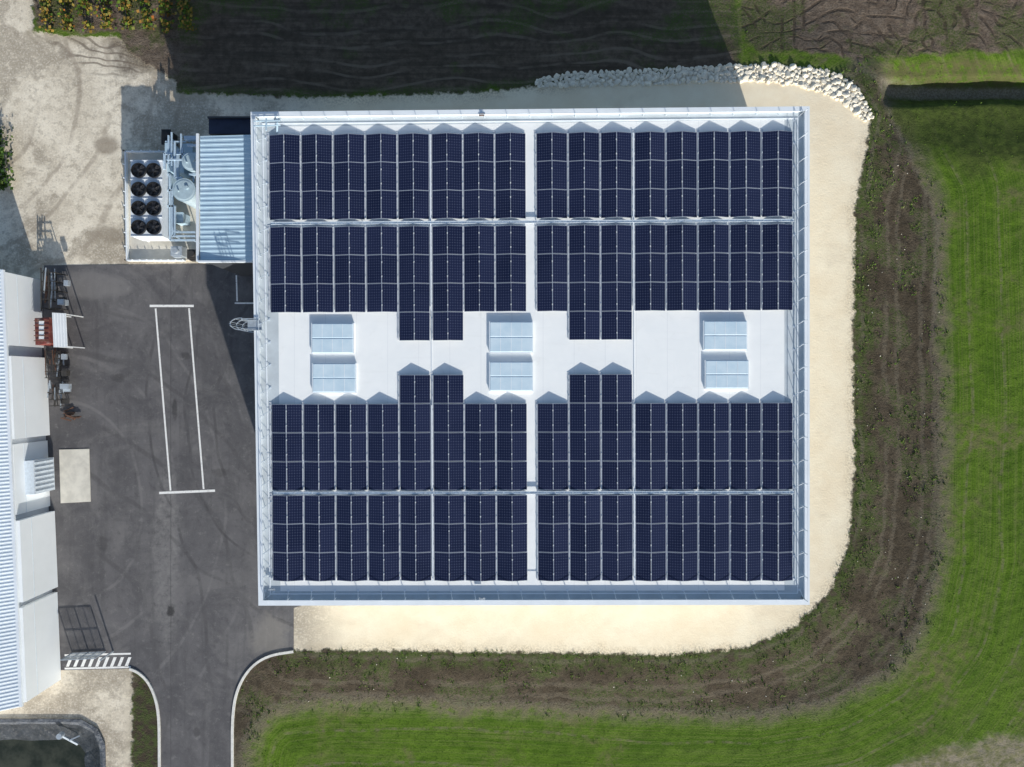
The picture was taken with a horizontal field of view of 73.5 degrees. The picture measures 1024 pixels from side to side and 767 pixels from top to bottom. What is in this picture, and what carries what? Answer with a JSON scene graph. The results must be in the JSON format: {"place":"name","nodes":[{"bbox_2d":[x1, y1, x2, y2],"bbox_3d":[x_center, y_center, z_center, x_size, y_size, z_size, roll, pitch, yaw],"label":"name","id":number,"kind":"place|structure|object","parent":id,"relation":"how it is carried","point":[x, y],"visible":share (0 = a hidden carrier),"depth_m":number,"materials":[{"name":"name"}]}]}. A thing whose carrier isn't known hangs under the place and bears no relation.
{"place":"outdoors","nodes":[
{"label":"outdoors","id":0,"kind":"place"},
{"bbox_2d":[42,264,297,766],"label":"asphalt road","id":1,"kind":"structure","parent":0,"point":[162,589],"depth_m":52.04,"materials":[{"name":"grey asphalt"}]},
{"bbox_2d":[34,317,52,345],"bbox_3d":[-34.323,-3.826,51.000,1.093,2.080,2.014,0,90,0],"label":"storage container","id":2,"kind":"object","parent":1,"relation":"on","point":[43,330],"visible":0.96,"depth_m":50.06,"materials":[{"name":"red metal"}]},
{"bbox_2d":[40,268,69,310],"bbox_3d":[-33.815,-6.932,51.220,1.916,1.680,3.218,0,90,0],"label":"pipe rack","id":3,"kind":"object","parent":1,"relation":"on","point":[49,292],"visible":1,"depth_m":50.77,"materials":[{"name":"metal"}]},
{"bbox_2d":[45,348,69,379],"bbox_3d":[-33.812,-1.438,51.370,1.609,1.380,2.441,0,90,0],"label":"pipe rack","id":4,"kind":"object","parent":1,"relation":"on","point":[63,372],"visible":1,"depth_m":50.95,"materials":[{"name":"metal"}]},
{"bbox_2d":[47,380,71,407],"bbox_3d":[-33.800,0.772,51.520,1.603,1.080,2.102,0,90,0],"label":"pipe rack","id":5,"kind":"object","parent":1,"relation":"on","point":[63,387],"visible":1,"depth_m":51.19,"materials":[{"name":"metal"}]},
{"bbox_2d":[52,313,84,347],"bbox_3d":[-32.962,-3.905,50.990,1.033,2.140,2.576,-3,90,0],"label":"ribbed canopy","id":6,"kind":"object","parent":1,"relation":"on","point":[59,322],"visible":1,"depth_m":49.96,"materials":[{"name":"white metal"}]},
{"bbox_2d":[61,407,80,420],"bbox_3d":[-33.429,2.399,51.860,1.442,0.300,1.025,-24,90,0],"label":"scrap pile","id":7,"kind":"object","parent":1,"relation":"on","point":[70,416],"visible":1,"depth_m":51.83,"materials":[{"name":"brown metal"}]},
{"bbox_2d":[59,449,90,502],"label":"concrete slab","id":8,"kind":"structure","parent":1,"relation":"on","point":[74,475],"depth_m":52.00,"materials":[{"name":"beige concrete"}]},
{"bbox_2d":[60,651,113,660],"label":"sliding gate","id":9,"kind":"structure","parent":1,"relation":"on","point":[91,655],"depth_m":51.31,"materials":[{"name":"metal"}]},
{"bbox_2d":[65,653,130,669],"bbox_3d":[-31.436,21.082,52.034,5.097,0.001,1.156,-1,90,0],"label":"hatched marking","id":10,"kind":"object","parent":1,"relation":"on","point":[104,664],"visible":0.85,"depth_m":52.03,"materials":[{"name":"paint"}]},
{"bbox_2d":[129,668,160,766],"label":"kerb","id":11,"kind":"structure","parent":1,"relation":"on","point":[140,674],"depth_m":51.94,"materials":[{"name":"concrete"}]},
{"bbox_2d":[155,308,170,490],"bbox_3d":[-26.495,1.211,52.034,0.130,0.001,13.892,-5,90,0],"label":"painted line","id":12,"kind":"object","parent":1,"relation":"on","point":[163,399],"visible":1,"depth_m":52.03,"materials":[{"name":"paint"}]},
{"bbox_2d":[150,305,193,306],"bbox_3d":[-25.838,-5.891,52.034,3.349,0.001,0.180,0,90,0],"label":"painted line","id":13,"kind":"object","parent":1,"relation":"on","point":[171,305],"visible":1,"depth_m":52.03,"materials":[{"name":"paint"}]},
{"bbox_2d":[159,489,214,493],"bbox_3d":[-24.671,8.224,52.034,4.250,0.001,0.180,-2,90,0],"label":"painted line","id":14,"kind":"object","parent":1,"relation":"on","point":[190,491],"visible":1,"depth_m":52.03,"materials":[{"name":"paint"}]},
{"bbox_2d":[188,308,203,488],"bbox_3d":[-23.968,1.151,52.034,0.130,0.001,13.771,-5,90,0],"label":"painted line","id":15,"kind":"object","parent":1,"relation":"on","point":[196,398],"visible":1,"depth_m":52.03,"materials":[{"name":"paint"}]},
{"bbox_2d":[236,275,237,300],"bbox_3d":[-20.903,-7.237,52.034,0.110,0.001,1.975,-2,90,0],"label":"painted line","id":16,"kind":"object","parent":1,"relation":"on","point":[236,290],"visible":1,"depth_m":52.03,"materials":[{"name":"paint"}]},
{"bbox_2d":[235,302,253,303],"bbox_3d":[-20.096,-6.101,52.034,1.914,0.001,0.110,0,90,0],"label":"painted line","id":17,"kind":"object","parent":1,"relation":"on","point":[244,302],"visible":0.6,"depth_m":52.03,"materials":[{"name":"paint"}]},
{"bbox_2d":[231,650,292,766],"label":"kerb","id":18,"kind":"structure","parent":1,"relation":"on","point":[235,699],"depth_m":51.94,"materials":[{"name":"concrete"}]},
{"bbox_2d":[32,0,1023,766],"bbox_3d":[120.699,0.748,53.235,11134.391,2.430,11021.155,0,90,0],"label":"ground","id":19,"kind":"structure","parent":0,"point":[318,48],"depth_m":52.74,"materials":[{"name":"green plant"}]},
{"bbox_2d":[36,0,55,32],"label":"vine row","id":20,"kind":"object","parent":19,"relation":"on","point":[45,6],"visible":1,"depth_m":51.58,"materials":[{"name":"green plant"}]},
{"bbox_2d":[54,0,77,31],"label":"vine row","id":21,"kind":"object","parent":19,"relation":"on","point":[67,21],"visible":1,"depth_m":51.55,"materials":[{"name":"green plant"}]},
{"bbox_2d":[75,0,98,32],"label":"vine row","id":22,"kind":"object","parent":19,"relation":"on","point":[84,3],"visible":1,"depth_m":51.56,"materials":[{"name":"green plant"}]},
{"bbox_2d":[94,0,116,29],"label":"vine row","id":23,"kind":"object","parent":19,"relation":"on","point":[107,23],"visible":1,"depth_m":51.55,"materials":[{"name":"green plant"}]},
{"bbox_2d":[116,0,134,29],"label":"vine row","id":24,"kind":"object","parent":19,"relation":"on","point":[126,21],"visible":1,"depth_m":51.55,"materials":[{"name":"green plant"}]},
{"bbox_2d":[133,0,156,29],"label":"vine row","id":25,"kind":"object","parent":19,"relation":"on","point":[147,20],"visible":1,"depth_m":51.51,"materials":[{"name":"green plant"}]},
{"bbox_2d":[153,0,174,33],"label":"vine row","id":26,"kind":"object","parent":19,"relation":"on","point":[166,23],"visible":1,"depth_m":51.56,"materials":[{"name":"green plant"}]},
{"bbox_2d":[175,0,198,32],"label":"vine row","id":27,"kind":"object","parent":19,"relation":"on","point":[185,10],"visible":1,"depth_m":51.47,"materials":[{"name":"green plant"}]},
{"bbox_2d":[0,0,869,766],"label":"gravel yard","id":28,"kind":"structure","parent":19,"relation":"on","point":[78,114],"depth_m":52.06,"materials":[{"name":"beige gravel"}]},
{"bbox_2d":[0,126,15,190],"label":"bush","id":29,"kind":"object","parent":28,"relation":"on","point":[2,171],"visible":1,"depth_m":51.48,"materials":[{"name":"green plant"}]},
{"bbox_2d":[0,269,60,710],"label":"industrial building","id":30,"kind":"structure","parent":28,"relation":"on","point":[30,666],"depth_m":49.19,"materials":[{"name":"metal"}]},
{"bbox_2d":[0,718,105,766],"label":"pond basin","id":31,"kind":"object","parent":28,"relation":"on","point":[90,741],"visible":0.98,"depth_m":52.40,"materials":[{"name":"grey concrete"}]},
{"bbox_2d":[0,739,84,766],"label":"water","id":32,"kind":"structure","parent":31,"relation":"in","point":[42,753],"depth_m":53.26,"materials":[{"name":"liquid"}]},
{"bbox_2d":[56,731,79,744],"bbox_3d":[-33.589,26.870,52.067,1.590,0.914,0.767,42,90,0],"label":"pump","id":33,"kind":"object","parent":31,"relation":"on","point":[60,735],"visible":1,"depth_m":51.99,"materials":[{"name":"metal"}]},
{"bbox_2d":[128,153,199,260],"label":"equipment slab","id":34,"kind":"structure","parent":28,"relation":"on","point":[145,250],"depth_m":51.94,"materials":[{"name":"concrete"}]},
{"bbox_2d":[130,160,176,241],"bbox_3d":[-26.485,-13.414,50.709,2.323,2.462,5.540,0,90,0],"label":"condenser unit","id":35,"kind":"object","parent":34,"relation":"on","point":[149,198],"visible":0.98,"depth_m":49.64,"materials":[{"name":"white metal"}]},
{"bbox_2d":[123,150,185,261],"bbox_3d":[-26.541,-13.409,51.725,5.486,0.430,8.346,0,90,0],"label":"upstand","id":36,"kind":"object","parent":34,"relation":"on","point":[126,205],"visible":0.85,"depth_m":51.67,"materials":[{"name":"metal"}]},
{"bbox_2d":[165,143,177,157],"bbox_3d":[-25.388,-17.411,51.300,0.560,1.280,0.760,0,90,0],"label":"control cabinet","id":37,"kind":"object","parent":34,"relation":"on","point":[166,147],"visible":0.29,"depth_m":50.66,"materials":[{"name":"grey metal"}]},
{"bbox_2d":[168,175,175,188],"bbox_3d":[-25.338,-14.819,51.250,0.460,1.380,1.060,0,90,0],"label":"control cabinet","id":38,"kind":"object","parent":34,"relation":"on","point":[173,180],"visible":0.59,"depth_m":50.56,"materials":[{"name":"grey metal"}]},
{"bbox_2d":[166,162,181,176],"bbox_3d":[-25.238,-15.918,51.150,0.620,1.580,0.660,0,90,0],"label":"control cabinet","id":39,"kind":"object","parent":34,"relation":"on","point":[170,168],"visible":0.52,"depth_m":50.36,"materials":[{"name":"grey metal"}]},
{"bbox_2d":[171,246,186,258],"bbox_3d":[-25.021,-9.830,51.375,0.840,1.130,0.800,0,90,0],"label":"pump unit","id":40,"kind":"object","parent":34,"relation":"on","point":[178,252],"visible":0.99,"depth_m":51.06,"materials":[{"name":"metal"}]},
{"bbox_2d":[163,132,199,243],"bbox_3d":[-24.143,-14.416,50.560,3.217,2.760,7.850,0,90,0],"label":"pipework","id":41,"kind":"object","parent":34,"relation":"on","point":[176,153],"visible":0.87,"depth_m":50.02,"materials":[{"name":"silver metal"}]},
{"bbox_2d":[176,212,189,225],"bbox_3d":[-24.738,-12.311,51.350,0.760,1.180,0.760,0,90,0],"label":"control cabinet","id":42,"kind":"object","parent":34,"relation":"on","point":[182,218],"visible":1,"depth_m":50.81,"materials":[{"name":"grey metal"}]},
{"bbox_2d":[172,178,199,209],"bbox_3d":[-23.707,-13.985,50.640,1.680,2.600,1.680,0,90,0],"label":"storage tank","id":43,"kind":"object","parent":34,"relation":"on","point":[184,190],"visible":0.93,"depth_m":49.48,"materials":[{"name":"metal"}]},
{"bbox_2d":[180,161,192,177],"bbox_3d":[-24.476,-15.950,51.200,0.660,1.480,0.860,0,90,0],"label":"control cabinet","id":44,"kind":"object","parent":34,"relation":"on","point":[184,173],"visible":0.55,"depth_m":50.90,"materials":[{"name":"grey metal"}]},
{"bbox_2d":[182,152,199,177],"bbox_3d":[-23.054,-15.935,50.490,1.320,2.900,1.320,0,90,0],"label":"storage tank","id":45,"kind":"object","parent":34,"relation":"on","point":[188,161],"visible":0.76,"depth_m":49.18,"materials":[{"name":"metal"}]},
{"bbox_2d":[182,143,199,156],"bbox_3d":[-23.754,-17.239,51.050,0.760,1.780,0.660,0,90,0],"label":"control cabinet","id":46,"kind":"object","parent":34,"relation":"on","point":[188,149],"visible":0.36,"depth_m":50.16,"materials":[{"name":"grey metal"}]},
{"bbox_2d":[187,249,199,261],"bbox_3d":[-23.793,-9.596,51.375,0.840,1.130,0.800,0,90,0],"label":"pump unit","id":47,"kind":"object","parent":34,"relation":"on","point":[191,254],"visible":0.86,"depth_m":51.06,"materials":[{"name":"metal"}]},
{"bbox_2d":[161,129,177,146],"bbox_3d":[-25.687,-18.306,51.460,0.680,1.200,1.120,0,90,0],"label":"waste bin","id":48,"kind":"object","parent":28,"relation":"on","point":[165,133],"visible":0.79,"depth_m":50.86,"materials":[{"name":"black plastic"}]},
{"bbox_2d":[196,133,252,275],"bbox_3d":[-18.842,-12.175,48.448,3.807,7.224,8.486,0,90,0],"label":"ribbed roof annex","id":49,"kind":"object","parent":28,"relation":"on","point":[226,240],"visible":0.65,"depth_m":44.99,"materials":[{"name":"white metal"}]},
{"bbox_2d":[207,116,250,135],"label":"dark roofed shed","id":50,"kind":"structure","parent":28,"relation":"on","point":[229,125],"depth_m":46.56,"materials":[{"name":"metal"}]},
{"bbox_2d":[229,106,809,605],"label":"warehouse","id":51,"kind":"structure","parent":28,"relation":"on","point":[529,356],"depth_m":44.10,"materials":[{"name":"white metal"}]},
{"bbox_2d":[267,132,428,219],"bbox_3d":[-10.553,-13.339,43.932,10.461,0.336,5.681,0,90,0],"label":"solar panel array","id":52,"kind":"object","parent":51,"relation":"on","point":[381,176],"visible":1,"depth_m":43.90,"materials":[{"name":"glass"}]},
{"bbox_2d":[267,224,429,340],"bbox_3d":[-10.503,-6.499,43.932,10.458,0.336,7.490,0,90,0],"label":"solar panel array","id":53,"kind":"object","parent":51,"relation":"on","point":[320,249],"visible":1,"depth_m":43.90,"materials":[{"name":"glass"}]},
{"bbox_2d":[269,373,430,490],"bbox_3d":[-10.423,3.078,43.932,10.417,0.336,7.533,0,90,0],"label":"solar panel array","id":54,"kind":"object","parent":51,"relation":"on","point":[287,441],"visible":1,"depth_m":43.90,"materials":[{"name":"glass"}]},
{"bbox_2d":[270,493,430,581],"bbox_3d":[-10.379,9.857,43.932,10.402,0.336,5.600,0,90,0],"label":"solar panel array","id":55,"kind":"object","parent":51,"relation":"on","point":[287,522],"visible":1,"depth_m":43.90,"materials":[{"name":"glass"}]},
{"bbox_2d":[429,134,432,580],"bbox_3d":[-5.169,-1.656,44.013,0.070,0.135,28.684,0,90,0],"label":"cable conduit","id":56,"kind":"object","parent":51,"relation":"on","point":[431,358],"visible":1,"depth_m":43.95,"materials":[{"name":"metal"}]},
{"bbox_2d":[430,131,525,218],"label":"solar panel array","id":57,"kind":"object","parent":51,"relation":"on","point":[494,163],"visible":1,"depth_m":43.90,"materials":[{"name":"glass"}]},
{"bbox_2d":[431,224,525,339],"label":"solar panel array","id":58,"kind":"object","parent":51,"relation":"on","point":[464,282],"visible":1,"depth_m":43.90,"materials":[{"name":"glass"}]},
{"bbox_2d":[431,373,526,489],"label":"solar panel array","id":59,"kind":"object","parent":51,"relation":"on","point":[464,448],"visible":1,"depth_m":43.91,"materials":[{"name":"glass"}]},
{"bbox_2d":[433,494,526,580],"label":"solar panel array","id":60,"kind":"object","parent":51,"relation":"on","point":[496,540],"visible":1,"depth_m":43.90,"materials":[{"name":"glass"}]},
{"bbox_2d":[271,219,793,224],"bbox_3d":[1.312,-10.360,43.985,33.507,0.230,0.170,0,90,0],"label":"cable tray","id":61,"kind":"object","parent":51,"relation":"on","point":[537,221],"visible":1,"depth_m":43.92,"materials":[{"name":"metal"}]},
{"bbox_2d":[273,491,793,493],"bbox_3d":[1.387,6.989,43.985,33.355,0.230,0.170,0,90,0],"label":"cable tray","id":62,"kind":"object","parent":51,"relation":"on","point":[561,492],"visible":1,"depth_m":43.91,"materials":[{"name":"metal"}]},
{"bbox_2d":[534,130,631,217],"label":"solar panel array","id":63,"kind":"object","parent":51,"relation":"on","point":[558,155],"visible":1,"depth_m":43.90,"materials":[{"name":"glass"}]},
{"bbox_2d":[535,223,631,339],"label":"solar panel array","id":64,"kind":"object","parent":51,"relation":"on","point":[585,301],"visible":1,"depth_m":43.90,"materials":[{"name":"glass"}]},
{"bbox_2d":[535,372,631,489],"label":"solar panel array","id":65,"kind":"object","parent":51,"relation":"on","point":[575,418],"visible":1,"depth_m":43.90,"materials":[{"name":"glass"}]},
{"bbox_2d":[536,494,632,580],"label":"solar panel array","id":66,"kind":"object","parent":51,"relation":"on","point":[601,541],"visible":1,"depth_m":43.91,"materials":[{"name":"glass"}]},
{"bbox_2d":[633,133,634,580],"bbox_3d":[7.826,-1.705,44.013,0.078,0.135,28.780,0,90,0],"label":"cable conduit","id":67,"kind":"object","parent":51,"relation":"on","point":[633,404],"visible":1,"depth_m":43.95,"materials":[{"name":"metal"}]},
{"bbox_2d":[633,129,792,217],"bbox_3d":[12.887,-13.500,43.932,10.259,0.336,5.710,0,90,0],"label":"solar panel array","id":68,"kind":"object","parent":51,"relation":"on","point":[690,156],"visible":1,"depth_m":43.90,"materials":[{"name":"glass"}]},
{"bbox_2d":[633,401,792,489],"bbox_3d":[12.911,3.952,43.932,10.216,0.336,5.700,0,90,0],"label":"solar panel array","id":69,"kind":"object","parent":51,"relation":"on","point":[654,447],"visible":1,"depth_m":43.90,"materials":[{"name":"glass"}]},
{"bbox_2d":[634,222,792,310],"bbox_3d":[12.895,-7.523,43.932,10.245,0.336,5.720,0,90,0],"label":"solar panel array","id":70,"kind":"object","parent":51,"relation":"on","point":[760,264],"visible":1,"depth_m":43.90,"materials":[{"name":"glass"}]},
{"bbox_2d":[635,494,792,580],"bbox_3d":[12.919,9.839,43.932,10.200,0.336,5.633,0,90,0],"label":"solar panel array","id":71,"kind":"object","parent":51,"relation":"on","point":[666,540],"visible":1,"depth_m":43.90,"materials":[{"name":"glass"}]},
{"bbox_2d":[569,81,575,86],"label":"rock","id":72,"kind":"object","parent":28,"relation":"on","point":[572,83],"visible":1,"depth_m":51.86,"materials":[{"name":"stone"}]},
{"bbox_2d":[592,75,598,81],"bbox_3d":[6.323,-23.149,52.031,0.534,0.285,0.592,-15,101,21],"label":"rock","id":73,"kind":"object","parent":28,"relation":"on","point":[596,78],"visible":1,"depth_m":51.92,"materials":[{"name":"stone"}]},
{"bbox_2d":[614,79,621,84],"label":"rock","id":74,"kind":"object","parent":28,"relation":"on","point":[617,81],"visible":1,"depth_m":51.89,"materials":[{"name":"stone"}]},
{"bbox_2d":[621,80,627,86],"bbox_3d":[8.514,-22.742,52.000,0.615,0.287,0.516,14,102,10],"label":"rock","id":75,"kind":"object","parent":28,"relation":"on","point":[624,83],"visible":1,"depth_m":51.90,"materials":[{"name":"stone"}]},
{"bbox_2d":[644,81,651,86],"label":"rock","id":76,"kind":"object","parent":28,"relation":"on","point":[648,83],"visible":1,"depth_m":51.90,"materials":[{"name":"stone"}]},
{"bbox_2d":[646,74,651,80],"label":"rock","id":77,"kind":"object","parent":28,"relation":"on","point":[648,77],"visible":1,"depth_m":51.88,"materials":[{"name":"stone"}]},
{"bbox_2d":[672,79,677,84],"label":"rock","id":78,"kind":"object","parent":28,"relation":"on","point":[674,81],"visible":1,"depth_m":51.88,"materials":[{"name":"stone"}]},
{"bbox_2d":[675,73,681,78],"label":"rock","id":79,"kind":"object","parent":28,"relation":"on","point":[678,75],"visible":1,"depth_m":51.91,"materials":[{"name":"stone"}]},
{"bbox_2d":[680,70,687,75],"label":"rock","id":80,"kind":"object","parent":28,"relation":"on","point":[684,72],"visible":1,"depth_m":51.89,"materials":[{"name":"stone"}]},
{"bbox_2d":[691,76,697,82],"bbox_3d":[13.835,-23.076,52.001,0.448,0.360,0.468,13,90,0],"label":"rock","id":81,"kind":"object","parent":28,"relation":"on","point":[694,79],"visible":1,"depth_m":51.89,"materials":[{"name":"stone"}]},
{"bbox_2d":[701,72,706,78],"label":"rock","id":82,"kind":"object","parent":28,"relation":"on","point":[703,75],"visible":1,"depth_m":51.86,"materials":[{"name":"stone"}]},
{"bbox_2d":[708,75,714,81],"bbox_3d":[15.121,-23.127,51.970,0.492,0.337,0.430,42,103,-9],"label":"rock","id":83,"kind":"object","parent":28,"relation":"on","point":[711,78],"visible":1,"depth_m":51.89,"materials":[{"name":"stone"}]},
{"bbox_2d":[714,75,718,82],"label":"rock","id":84,"kind":"object","parent":28,"relation":"on","point":[716,79],"visible":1,"depth_m":51.90,"materials":[{"name":"stone"}]},
{"bbox_2d":[724,70,730,75],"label":"rock","id":85,"kind":"object","parent":28,"relation":"on","point":[727,73],"visible":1,"depth_m":51.90,"materials":[{"name":"stone"}]},
{"bbox_2d":[737,77,743,83],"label":"rock","id":86,"kind":"object","parent":28,"relation":"on","point":[740,80],"visible":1,"depth_m":51.90,"materials":[{"name":"stone"}]},
{"bbox_2d":[743,75,748,81],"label":"rock","id":87,"kind":"object","parent":28,"relation":"on","point":[745,77],"visible":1,"depth_m":51.91,"materials":[{"name":"stone"}]},
{"bbox_2d":[759,75,765,81],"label":"rock","id":88,"kind":"object","parent":28,"relation":"on","point":[761,78],"visible":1,"depth_m":51.87,"materials":[{"name":"stone"}]},
{"bbox_2d":[785,70,790,77],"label":"rock","id":89,"kind":"object","parent":28,"relation":"on","point":[787,74],"visible":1,"depth_m":51.90,"materials":[{"name":"stone"}]},
{"bbox_2d":[801,73,808,77],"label":"rock","id":90,"kind":"object","parent":28,"relation":"on","point":[804,75],"visible":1,"depth_m":51.87,"materials":[{"name":"stone"}]},
{"bbox_2d":[810,83,816,89],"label":"rock","id":91,"kind":"object","parent":28,"relation":"on","point":[813,86],"visible":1,"depth_m":51.92,"materials":[{"name":"stone"}]},
{"bbox_2d":[824,84,831,90],"bbox_3d":[23.921,-22.437,52.000,0.436,0.302,0.581,35,111,-4],"label":"rock","id":92,"kind":"object","parent":28,"relation":"on","point":[827,87],"visible":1,"depth_m":51.90,"materials":[{"name":"stone"}]},
{"bbox_2d":[830,92,836,97],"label":"rock","id":93,"kind":"object","parent":28,"relation":"on","point":[833,94],"visible":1,"depth_m":51.91,"materials":[{"name":"stone"}]},
{"bbox_2d":[830,86,837,92],"bbox_3d":[24.409,-22.297,51.996,0.646,0.292,0.518,28,90,0],"label":"rock","id":94,"kind":"object","parent":28,"relation":"on","point":[834,89],"visible":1,"depth_m":51.91,"materials":[{"name":"stone"}]},
{"bbox_2d":[835,90,842,95],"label":"rock","id":95,"kind":"object","parent":28,"relation":"on","point":[838,92],"visible":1,"depth_m":51.88,"materials":[{"name":"stone"}]},
{"bbox_2d":[842,92,849,97],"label":"rock","id":96,"kind":"object","parent":28,"relation":"on","point":[845,94],"visible":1,"depth_m":51.85,"materials":[{"name":"stone"}]},
{"bbox_2d":[843,99,850,107],"bbox_3d":[25.403,-21.266,51.996,0.581,0.270,0.566,-39,99,3],"label":"rock","id":97,"kind":"object","parent":28,"relation":"on","point":[846,103],"visible":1,"depth_m":51.93,"materials":[{"name":"stone"}]},
{"bbox_2d":[844,82,850,89],"bbox_3d":[25.462,-22.579,51.992,0.554,0.398,0.427,-44,90,0],"label":"rock","id":98,"kind":"object","parent":28,"relation":"on","point":[847,85],"visible":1,"depth_m":51.89,"materials":[{"name":"stone"}]},
{"bbox_2d":[853,109,860,114],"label":"rock","id":99,"kind":"object","parent":28,"relation":"on","point":[856,111],"visible":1,"depth_m":51.88,"materials":[{"name":"stone"}]},
{"bbox_2d":[241,59,951,765],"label":"weeds","id":100,"kind":"object","parent":19,"relation":"on","point":[849,533],"visible":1,"depth_m":52.21,"materials":[{"name":"green plant"}]},
{"bbox_2d":[626,67,631,73],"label":"rock","id":101,"kind":"object","parent":19,"relation":"on","point":[629,70],"visible":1,"depth_m":51.91,"materials":[{"name":"stone"}]},
{"bbox_2d":[675,65,680,72],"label":"rock","id":102,"kind":"object","parent":19,"relation":"on","point":[678,69],"visible":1,"depth_m":51.90,"materials":[{"name":"stone"}]},
{"bbox_2d":[761,62,766,68],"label":"rock","id":103,"kind":"object","parent":19,"relation":"on","point":[764,65],"visible":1,"depth_m":51.87,"materials":[{"name":"stone"}]},
{"bbox_2d":[771,62,776,67],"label":"rock","id":104,"kind":"object","parent":19,"relation":"on","point":[773,64],"visible":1,"depth_m":51.88,"materials":[{"name":"stone"}]},
{"bbox_2d":[790,64,796,69],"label":"rock","id":105,"kind":"object","parent":19,"relation":"on","point":[793,66],"visible":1,"depth_m":51.88,"materials":[{"name":"stone"}]},
{"bbox_2d":[850,85,856,90],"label":"rock","id":106,"kind":"object","parent":19,"relation":"on","point":[853,87],"visible":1,"depth_m":51.86,"materials":[{"name":"stone"}]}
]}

